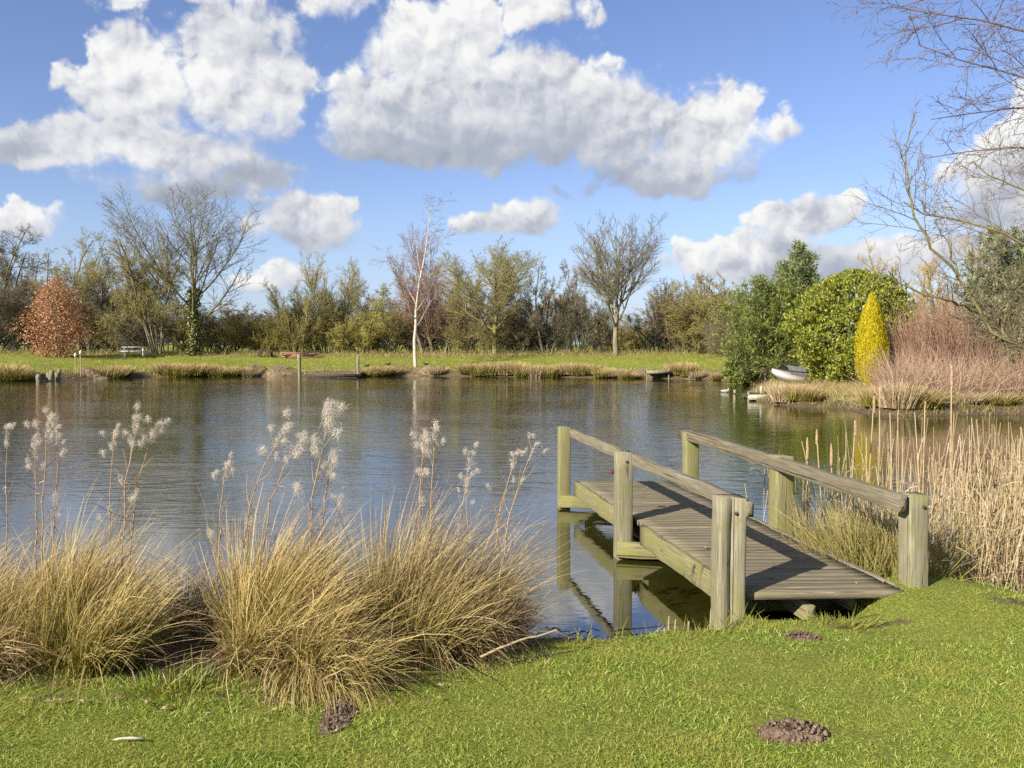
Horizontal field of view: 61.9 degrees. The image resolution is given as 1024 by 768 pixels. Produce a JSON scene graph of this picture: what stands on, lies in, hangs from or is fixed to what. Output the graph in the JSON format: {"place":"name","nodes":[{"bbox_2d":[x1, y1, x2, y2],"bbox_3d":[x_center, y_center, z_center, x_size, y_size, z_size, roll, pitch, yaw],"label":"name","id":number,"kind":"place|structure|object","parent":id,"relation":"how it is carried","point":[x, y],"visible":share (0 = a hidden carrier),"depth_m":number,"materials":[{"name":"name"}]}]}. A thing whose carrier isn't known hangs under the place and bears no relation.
{"place":"outdoors","nodes":[
{"label":"outdoors","id":0,"kind":"place"},
{"bbox_2d":[36,365,722,379],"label":"dry grass","id":1,"kind":"structure","parent":0,"point":[314,371],"depth_m":47.51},
{"bbox_2d":[0,376,1023,639],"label":"pond water","id":2,"kind":"structure","parent":0,"point":[210,428],"depth_m":13.45,"materials":[{"name":"liquid"}]},
{"bbox_2d":[745,411,1023,593],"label":"reeds","id":3,"kind":"object","parent":2,"relation":"in","point":[1016,526],"visible":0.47,"depth_m":6.27,"materials":[{"name":"plant"}]},
{"bbox_2d":[0,344,1023,767],"bbox_3d":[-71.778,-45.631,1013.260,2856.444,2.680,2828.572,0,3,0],"label":"ground","id":4,"kind":"structure","parent":0,"point":[912,626],"depth_m":3.89,"materials":[{"name":"plant"}]},
{"bbox_2d":[0,422,30,588],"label":"willowherb","id":5,"kind":"object","parent":4,"relation":"on","point":[9,425],"visible":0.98,"depth_m":4.63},
{"bbox_2d":[0,223,51,342],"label":"hedgerow tree","id":6,"kind":"object","parent":4,"relation":"on","point":[11,299],"visible":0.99,"depth_m":57.27,"materials":[{"name":"brown plant"}]},
{"bbox_2d":[0,247,53,351],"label":"hedgerow tree","id":7,"kind":"object","parent":4,"relation":"on","point":[32,279],"visible":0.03,"depth_m":68.74,"materials":[{"name":"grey plant"}]},
{"bbox_2d":[0,615,54,693],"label":"grass tussock","id":8,"kind":"object","parent":4,"relation":"on","point":[1,658],"depth_m":4.07,"materials":[{"name":"plant"}]},
{"bbox_2d":[19,419,51,579],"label":"willowherb","id":9,"kind":"object","parent":4,"relation":"on","point":[26,424],"visible":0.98,"depth_m":4.57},
{"bbox_2d":[0,290,86,352],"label":"hedge bush","id":10,"kind":"object","parent":4,"relation":"on","point":[3,339],"visible":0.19,"depth_m":61.49,"materials":[{"name":"green plant"}]},
{"bbox_2d":[20,405,68,581],"bbox_3d":[-2.479,0.766,4.536,0.202,1.320,0.242,1,3,26],"label":"willowherb","id":11,"kind":"object","parent":4,"relation":"on","point":[50,416],"visible":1,"depth_m":4.53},
{"bbox_2d":[8,275,97,356],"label":"beech tree","id":12,"kind":"object","parent":4,"relation":"on","point":[53,340],"visible":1,"depth_m":52.44,"materials":[{"name":"brown plant"}]},
{"bbox_2d":[37,419,68,570],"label":"willowherb","id":13,"kind":"object","parent":4,"relation":"on","point":[56,485],"visible":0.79,"depth_m":4.63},
{"bbox_2d":[15,226,139,350],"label":"hedgerow tree","id":14,"kind":"object","parent":4,"relation":"on","point":[92,265],"visible":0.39,"depth_m":63.36,"materials":[{"name":"green plant"}]},
{"bbox_2d":[5,285,149,353],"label":"hedge bush","id":15,"kind":"object","parent":4,"relation":"on","point":[86,326],"visible":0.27,"depth_m":61.18,"materials":[{"name":"green plant"}]},
{"bbox_2d":[0,509,164,686],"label":"grass tussock","id":16,"kind":"object","parent":4,"relation":"on","point":[5,606],"depth_m":4.26,"materials":[{"name":"plant"}]},
{"bbox_2d":[0,523,218,614],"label":"grass tussock","id":17,"kind":"object","parent":4,"relation":"on","point":[166,579],"depth_m":5.11,"materials":[{"name":"plant"}]},
{"bbox_2d":[87,366,132,377],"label":"rush clump","id":18,"kind":"object","parent":4,"relation":"on","point":[113,373],"visible":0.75,"depth_m":45.08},
{"bbox_2d":[92,423,129,576],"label":"willowherb","id":19,"kind":"object","parent":4,"relation":"on","point":[115,431],"visible":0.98,"depth_m":4.52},
{"bbox_2d":[0,481,229,710],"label":"grass tussock","id":20,"kind":"object","parent":4,"relation":"on","point":[104,628],"depth_m":4.18,"materials":[{"name":"plant"}]},
{"bbox_2d":[91,399,156,589],"bbox_3d":[-2.052,0.754,4.525,0.253,1.348,0.247,0,3,0],"label":"willowherb","id":21,"kind":"object","parent":4,"relation":"on","point":[136,417],"visible":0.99,"depth_m":4.52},
{"bbox_2d":[79,300,175,352],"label":"hedge bush","id":22,"kind":"object","parent":4,"relation":"on","point":[104,333],"visible":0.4,"depth_m":60.04,"materials":[{"name":"green plant"}]},
{"bbox_2d":[72,250,185,351],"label":"hedgerow tree","id":23,"kind":"object","parent":4,"relation":"on","point":[100,301],"visible":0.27,"depth_m":61.30,"materials":[{"name":"green plant"}]},
{"bbox_2d":[116,414,172,576],"bbox_3d":[-1.984,0.787,4.658,0.315,1.271,0.198,0,3,0],"label":"willowherb","id":24,"kind":"object","parent":4,"relation":"on","point":[152,432],"visible":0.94,"depth_m":4.62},
{"bbox_2d":[99,220,199,353],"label":"hedgerow tree","id":25,"kind":"object","parent":4,"relation":"on","point":[130,304],"visible":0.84,"depth_m":56.77,"materials":[{"name":"green plant"}]},
{"bbox_2d":[97,296,217,352],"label":"hedge bush","id":26,"kind":"object","parent":4,"relation":"on","point":[134,339],"visible":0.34,"depth_m":59.32,"materials":[{"name":"green plant"}]},
{"bbox_2d":[112,649,227,710],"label":"grass tussock","id":27,"kind":"object","parent":4,"relation":"on","point":[180,689],"depth_m":3.91,"materials":[{"name":"plant"}]},
{"bbox_2d":[95,181,269,355],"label":"ash tree","id":28,"kind":"object","parent":4,"relation":"on","point":[191,301],"visible":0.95,"depth_m":56.52,"materials":[{"name":"brown plant"}]},
{"bbox_2d":[148,303,259,352],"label":"hedge bush","id":29,"kind":"object","parent":4,"relation":"on","point":[212,323],"visible":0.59,"depth_m":59.63,"materials":[{"name":"green plant"}]},
{"bbox_2d":[205,451,235,635],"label":"willowherb","id":30,"kind":"object","parent":4,"relation":"on","point":[229,464],"visible":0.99,"depth_m":4.63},
{"bbox_2d":[204,305,273,352],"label":"hedge bush","id":31,"kind":"object","parent":4,"relation":"on","point":[241,336],"visible":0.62,"depth_m":60.63,"materials":[{"name":"green plant"}]},
{"bbox_2d":[142,517,346,649],"bbox_3d":[-1.541,1.318,4.792,1.420,1.247,1.165,1,3,28],"label":"grass tussock","id":32,"kind":"object","parent":4,"relation":"on","point":[180,617],"depth_m":4.72,"materials":[{"name":"plant"}]},
{"bbox_2d":[125,467,399,717],"bbox_3d":[-1.199,1.255,4.384,1.463,1.720,1.514,0,3,0],"label":"grass tussock","id":33,"kind":"object","parent":4,"relation":"on","point":[269,583],"depth_m":4.22,"materials":[{"name":"plant"}]},
{"bbox_2d":[230,406,296,636],"bbox_3d":[-1.303,0.761,4.439,0.375,1.308,0.190,0,3,0],"label":"willowherb","id":34,"kind":"object","parent":4,"relation":"on","point":[285,428],"visible":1,"depth_m":4.43,"materials":[{"name":"plant"}]},
{"bbox_2d":[246,429,308,560],"bbox_3d":[-1.287,0.822,4.721,0.326,1.162,0.260,1,3,27],"label":"willowherb","id":35,"kind":"object","parent":4,"relation":"on","point":[298,453],"visible":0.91,"depth_m":4.72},
{"bbox_2d":[244,304,328,354],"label":"hedge bush","id":36,"kind":"object","parent":4,"relation":"on","point":[266,338],"visible":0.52,"depth_m":59.74,"materials":[{"name":"green plant"}]},
{"bbox_2d":[258,277,342,353],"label":"hedgerow tree","id":37,"kind":"object","parent":4,"relation":"on","point":[298,321],"visible":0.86,"depth_m":58.88,"materials":[{"name":"green plant"}]},
{"bbox_2d":[291,396,349,604],"bbox_3d":[-0.980,0.735,4.434,0.329,1.352,0.239,-1,3,-24],"label":"willowherb","id":38,"kind":"object","parent":4,"relation":"on","point":[335,407],"visible":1,"depth_m":4.42,"materials":[{"name":"plant"}]},
{"bbox_2d":[307,456,338,560],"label":"willowherb","id":39,"kind":"object","parent":4,"relation":"on","point":[330,467],"visible":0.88,"depth_m":4.63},
{"bbox_2d":[289,248,367,351],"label":"hedgerow tree","id":40,"kind":"object","parent":4,"relation":"on","point":[333,309],"visible":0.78,"depth_m":60.55,"materials":[{"name":"green plant"}]},
{"bbox_2d":[297,354,363,377],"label":"landing stage","id":41,"kind":"object","parent":4,"relation":"on","point":[357,374],"visible":0.91,"depth_m":46.21,"materials":[{"name":"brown wood"}]},
{"bbox_2d":[297,306,366,353],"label":"hedge bush","id":42,"kind":"object","parent":4,"relation":"on","point":[325,344],"visible":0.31,"depth_m":60.86,"materials":[{"name":"green plant"}]},
{"bbox_2d":[312,695,365,739],"bbox_3d":[-0.749,1.421,3.686,0.240,0.061,0.553,0,3,0],"label":"molehill","id":43,"kind":"object","parent":4,"relation":"on","point":[331,722],"visible":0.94,"depth_m":3.64,"materials":[{"name":"soil"}]},
{"bbox_2d":[194,516,487,737],"bbox_3d":[-0.777,1.276,4.115,1.380,1.194,1.430,3,4,44],"label":"grass tussock","id":44,"kind":"object","parent":4,"relation":"on","point":[341,675],"depth_m":3.92,"materials":[{"name":"plant"}]},
{"bbox_2d":[291,281,395,351],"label":"hedgerow tree","id":45,"kind":"object","parent":4,"relation":"on","point":[379,315],"visible":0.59,"depth_m":60.07,"materials":[{"name":"green plant"}]},
{"bbox_2d":[320,309,392,353],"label":"hedge bush","id":46,"kind":"object","parent":4,"relation":"on","point":[355,341],"visible":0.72,"depth_m":59.99,"materials":[{"name":"green plant"}]},
{"bbox_2d":[264,515,479,662],"bbox_3d":[-0.733,1.231,4.671,1.265,1.016,1.153,2,3,39],"label":"grass tussock","id":47,"kind":"object","parent":4,"relation":"on","point":[397,630],"depth_m":4.39,"materials":[{"name":"plant"}]},
{"bbox_2d":[346,297,430,353],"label":"hedge bush","id":48,"kind":"object","parent":4,"relation":"on","point":[392,334],"visible":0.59,"depth_m":60.85,"materials":[{"name":"green plant"}]},
{"bbox_2d":[0,352,807,371],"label":"grass","id":49,"kind":"structure","parent":4,"relation":"on","point":[230,364],"depth_m":53.59,"materials":[{"name":"plant"}]},
{"bbox_2d":[368,192,458,366],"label":"birch tree","id":50,"kind":"object","parent":4,"relation":"on","point":[418,297],"visible":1,"depth_m":50.35,"materials":[{"name":"white plant"}]},
{"bbox_2d":[407,430,433,581],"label":"willowherb","id":51,"kind":"object","parent":4,"relation":"on","point":[423,438],"visible":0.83,"depth_m":4.62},
{"bbox_2d":[380,305,462,352],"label":"hedge bush","id":52,"kind":"object","parent":4,"relation":"on","point":[407,342],"visible":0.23,"depth_m":61.93,"materials":[{"name":"green plant"}]},
{"bbox_2d":[0,347,844,358],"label":"far grass bank","id":53,"kind":"structure","parent":4,"relation":"on","point":[266,353],"depth_m":58.06,"materials":[{"name":"plant"}]},
{"bbox_2d":[386,227,469,353],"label":"hedgerow tree","id":54,"kind":"object","parent":4,"relation":"on","point":[410,318],"visible":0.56,"depth_m":60.43,"materials":[{"name":"grey plant"}]},
{"bbox_2d":[411,421,462,578],"bbox_3d":[-0.401,0.797,4.580,0.229,1.255,0.211,-2,3,-30],"label":"willowherb","id":55,"kind":"object","parent":4,"relation":"on","point":[435,428],"visible":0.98,"depth_m":4.53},
{"bbox_2d":[295,464,589,697],"bbox_3d":[-0.351,1.237,4.550,1.745,1.688,1.531,0,3,0],"label":"grass tussock","id":56,"kind":"object","parent":4,"relation":"on","point":[422,587],"depth_m":4.41,"materials":[{"name":"plant"}]},
{"bbox_2d":[406,296,482,353],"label":"hedge bush","id":57,"kind":"object","parent":4,"relation":"on","point":[444,340],"visible":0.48,"depth_m":60.67,"materials":[{"name":"green plant"}]},
{"bbox_2d":[435,442,479,592],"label":"willowherb","id":58,"kind":"object","parent":4,"relation":"on","point":[476,470],"visible":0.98,"depth_m":4.62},
{"bbox_2d":[440,273,505,351],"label":"hedgerow tree","id":59,"kind":"object","parent":4,"relation":"on","point":[487,301],"visible":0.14,"depth_m":69.75,"materials":[{"name":"green plant"}]},
{"bbox_2d":[406,235,545,354],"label":"hedgerow tree","id":60,"kind":"object","parent":4,"relation":"on","point":[500,279],"visible":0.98,"depth_m":57.78,"materials":[{"name":"green plant"}]},
{"bbox_2d":[440,311,537,353],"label":"hedge bush","id":61,"kind":"object","parent":4,"relation":"on","point":[486,335],"visible":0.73,"depth_m":59.94,"materials":[{"name":"green plant"}]},
{"bbox_2d":[414,543,577,667],"bbox_3d":[-0.155,1.317,4.661,0.974,0.849,0.987,-2,3,-30],"label":"grass tussock","id":62,"kind":"object","parent":4,"relation":"on","point":[520,619],"depth_m":4.51,"materials":[{"name":"plant"}]},
{"bbox_2d":[485,449,525,605],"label":"willowherb","id":63,"kind":"object","parent":4,"relation":"on","point":[512,466],"visible":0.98,"depth_m":4.64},
{"bbox_2d":[488,432,547,619],"bbox_3d":[0.034,0.840,4.540,0.341,1.181,0.166,0,3,0],"label":"willowherb","id":64,"kind":"object","parent":4,"relation":"on","point":[519,484],"visible":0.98,"depth_m":4.54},
{"bbox_2d":[490,320,552,353],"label":"hedge bush","id":65,"kind":"object","parent":4,"relation":"on","point":[530,345],"visible":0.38,"depth_m":60.35,"materials":[{"name":"green plant"}]},
{"bbox_2d":[493,259,583,353],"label":"hedgerow tree","id":66,"kind":"object","parent":4,"relation":"on","point":[534,319],"visible":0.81,"depth_m":59.43,"materials":[{"name":"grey plant"}]},
{"bbox_2d":[537,265,614,351],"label":"hedgerow tree","id":67,"kind":"object","parent":4,"relation":"on","point":[592,307],"visible":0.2,"depth_m":68.58,"materials":[{"name":"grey plant"}]},
{"bbox_2d":[543,288,612,353],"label":"hedge bush","id":68,"kind":"object","parent":4,"relation":"on","point":[575,321],"visible":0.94,"depth_m":58.96,"materials":[{"name":"green plant"}]},
{"bbox_2d":[150,565,1023,648],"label":"bank grass","id":69,"kind":"structure","parent":4,"relation":"on","point":[616,636],"depth_m":4.75,"materials":[{"name":"plant"}]},
{"bbox_2d":[567,208,668,355],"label":"ash tree","id":70,"kind":"object","parent":4,"relation":"on","point":[613,289],"visible":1,"depth_m":56.17,"materials":[{"name":"grey plant"}]},
{"bbox_2d":[588,311,658,352],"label":"hedge bush","id":71,"kind":"object","parent":4,"relation":"on","point":[625,340],"visible":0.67,"depth_m":60.10,"materials":[{"name":"green plant"}]},
{"bbox_2d":[605,321,684,352],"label":"hedge bush","id":72,"kind":"object","parent":4,"relation":"on","point":[647,345],"visible":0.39,"depth_m":60.65,"materials":[{"name":"green plant"}]},
{"bbox_2d":[641,270,735,353],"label":"hedge bush","id":73,"kind":"object","parent":4,"relation":"on","point":[659,323],"visible":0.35,"depth_m":58.59,"materials":[{"name":"green plant"}]},
{"bbox_2d":[647,271,745,354],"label":"hedgerow tree","id":74,"kind":"object","parent":4,"relation":"on","point":[716,300],"visible":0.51,"depth_m":55.54,"materials":[{"name":"green plant"}]},
{"bbox_2d":[664,286,736,353],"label":"hedge bush","id":75,"kind":"object","parent":4,"relation":"on","point":[692,338],"visible":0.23,"depth_m":56.99,"materials":[{"name":"green plant"}]},
{"bbox_2d":[697,298,737,355],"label":"hedge bush","id":76,"kind":"object","parent":4,"relation":"on","point":[708,333],"visible":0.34,"depth_m":53.66,"materials":[{"name":"green plant"}]},
{"bbox_2d":[720,330,762,384],"bbox_3d":[10.407,-1.196,38.637,2.262,3.338,2.061,2,3,35],"label":"spruce tree","id":77,"kind":"object","parent":4,"relation":"on","point":[726,370],"visible":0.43,"depth_m":38.30,"materials":[{"name":"green plant"}]},
{"bbox_2d":[557,426,928,629],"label":"wooden jetty","id":78,"kind":"object","parent":4,"relation":"on","point":[677,521],"visible":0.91,"depth_m":6.06,"materials":[{"name":"brown wood"}]},
{"bbox_2d":[706,270,825,382],"bbox_3d":[10.768,-2.323,35.669,5.049,4.822,5.112,2,3,34],"label":"spruce tree","id":79,"kind":"object","parent":4,"relation":"on","point":[758,327],"visible":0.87,"depth_m":35.24,"materials":[{"name":"green plant"}]},
{"bbox_2d":[762,382,807,402],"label":"rush clump","id":80,"kind":"object","parent":4,"relation":"on","point":[776,395],"visible":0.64,"depth_m":25.49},
{"bbox_2d":[771,365,807,383],"bbox_3d":[9.938,-0.346,31.017,1.374,0.716,0.870,-1,3,-28],"label":"rowing boat","id":81,"kind":"object","parent":4,"relation":"on","point":[791,374],"visible":0.94,"depth_m":30.82,"materials":[{"name":"white paint"}]},
{"bbox_2d":[746,717,848,748],"bbox_3d":[1.145,1.422,3.515,0.445,0.096,0.243,0,3,0],"label":"molehill","id":82,"kind":"object","parent":4,"relation":"on","point":[793,731],"visible":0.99,"depth_m":3.48,"materials":[{"name":"soil"}]},
{"bbox_2d":[775,630,823,642],"bbox_3d":[1.582,1.372,4.653,0.326,0.063,0.164,0,3,0],"label":"molehill","id":83,"kind":"object","parent":4,"relation":"on","point":[802,635],"visible":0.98,"depth_m":4.64,"materials":[{"name":"soil"}]},
{"bbox_2d":[764,239,841,365],"bbox_3d":[12.764,-3.327,37.880,4.022,6.284,4.709,0,3,0],"label":"pine tree","id":84,"kind":"object","parent":4,"relation":"on","point":[804,274],"visible":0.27,"depth_m":37.43,"materials":[{"name":"green plant"}]},
{"bbox_2d":[779,382,827,400],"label":"rush clump","id":85,"kind":"object","parent":4,"relation":"on","point":[793,395],"visible":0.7,"depth_m":25.01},
{"bbox_2d":[799,607,890,633],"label":"grass tussock","id":86,"kind":"object","parent":4,"relation":"on","point":[828,618],"depth_m":4.92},
{"bbox_2d":[778,267,929,383],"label":"laurel bush","id":87,"kind":"object","parent":4,"relation":"on","point":[808,337],"visible":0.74,"depth_m":31.00,"materials":[{"name":"green plant"}]},
{"bbox_2d":[746,453,972,576],"bbox_3d":[2.511,1.489,6.494,1.509,1.989,1.883,-1,3,-13],"label":"sedge clump","id":88,"kind":"object","parent":4,"relation":"on","point":[805,527],"visible":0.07,"depth_m":6.39,"materials":[{"name":"plant"}]},
{"bbox_2d":[704,366,1023,416],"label":"pond bank","id":89,"kind":"structure","parent":4,"relation":"on","point":[829,385],"depth_m":26.78,"materials":[{"name":"plant"}]},
{"bbox_2d":[853,292,889,387],"bbox_3d":[11.441,-1.364,27.200,1.145,3.151,1.096,0,3,0],"label":"golden cypress","id":90,"kind":"object","parent":4,"relation":"on","point":[871,333],"visible":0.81,"depth_m":26.90,"materials":[{"name":"yellow plant"}]},
{"bbox_2d":[852,385,896,406],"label":"rush clump","id":91,"kind":"object","parent":4,"relation":"on","point":[866,399],"visible":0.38,"depth_m":22.41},
{"bbox_2d":[768,458,986,607],"bbox_3d":[2.575,1.218,6.081,1.495,1.484,1.536,1,3,27],"label":"sedge clump","id":92,"kind":"object","parent":4,"relation":"on","point":[855,546],"visible":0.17,"depth_m":6.03,"materials":[{"name":"plant"}]},
{"bbox_2d":[864,379,929,408],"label":"rush clump","id":93,"kind":"object","parent":4,"relation":"on","point":[889,399],"visible":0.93,"depth_m":21.71,"materials":[{"name":"plant"}]},
{"bbox_2d":[855,239,942,318],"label":"willow bush","id":94,"kind":"object","parent":4,"relation":"on","point":[892,270],"visible":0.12,"depth_m":35.28,"materials":[{"name":"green plant"}]},
{"bbox_2d":[882,306,964,372],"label":"dogwood bush","id":95,"kind":"object","parent":4,"relation":"on","point":[901,341],"visible":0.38,"depth_m":27.09,"materials":[{"name":"plant"}]},
{"bbox_2d":[827,0,1023,194],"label":"birch tree","id":96,"kind":"object","parent":4,"relation":"on","point":[914,31],"visible":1,"depth_m":9.44,"materials":[{"name":"brown plant"}]},
{"bbox_2d":[882,288,969,360],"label":"dogwood bush","id":97,"kind":"object","parent":4,"relation":"on","point":[947,303],"visible":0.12,"depth_m":29.48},
{"bbox_2d":[896,385,958,407],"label":"rush clump","id":98,"kind":"object","parent":4,"relation":"on","point":[933,399],"visible":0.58,"depth_m":21.77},
{"bbox_2d":[834,473,1022,582],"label":"sedge clump","id":99,"kind":"object","parent":4,"relation":"on","point":[964,572],"visible":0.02,"depth_m":6.16,"materials":[{"name":"plant"}]},
{"bbox_2d":[842,94,1023,388],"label":"willow tree","id":100,"kind":"object","parent":4,"relation":"on","point":[1017,345],"visible":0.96,"depth_m":13.85,"materials":[{"name":"brown plant"}]},
{"bbox_2d":[847,340,1023,400],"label":"dead stems","id":101,"kind":"object","parent":4,"relation":"on","point":[934,375],"visible":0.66,"depth_m":23.42,"materials":[{"name":"plant"}]},
{"bbox_2d":[931,365,968,558],"bbox_3d":[3.554,0.827,6.712,0.538,1.944,0.290,-2,4,-40],"label":"bulrush","id":102,"kind":"object","parent":4,"relation":"on","point":[951,379],"visible":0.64,"depth_m":6.80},
{"bbox_2d":[898,301,1004,379],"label":"dogwood bush","id":103,"kind":"object","parent":4,"relation":"on","point":[945,343],"visible":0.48,"depth_m":26.13,"materials":[{"name":"plant"}]},
{"bbox_2d":[914,232,990,326],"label":"willow bush","id":104,"kind":"object","parent":4,"relation":"on","point":[930,288],"visible":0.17,"depth_m":33.31,"materials":[{"name":"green plant"}]},
{"bbox_2d":[948,391,997,402],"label":"rush clump","id":105,"kind":"object","parent":4,"relation":"on","point":[972,397],"visible":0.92,"depth_m":22.39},
{"bbox_2d":[945,309,1023,383],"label":"dogwood bush","id":106,"kind":"object","parent":4,"relation":"on","point":[978,348],"visible":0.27,"depth_m":25.48,"materials":[{"name":"plant"}]},
{"bbox_2d":[948,223,1023,375],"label":"pine tree","id":107,"kind":"object","parent":4,"relation":"on","point":[1011,254],"visible":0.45,"depth_m":25.51,"materials":[{"name":"green plant"}]},
{"bbox_2d":[976,390,1023,404],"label":"rush clump","id":108,"kind":"object","parent":4,"relation":"on","point":[1004,398],"visible":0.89,"depth_m":22.28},
{"bbox_2d":[0,0,1023,343],"label":"sky","id":109,"kind":"structure","parent":0,"point":[746,124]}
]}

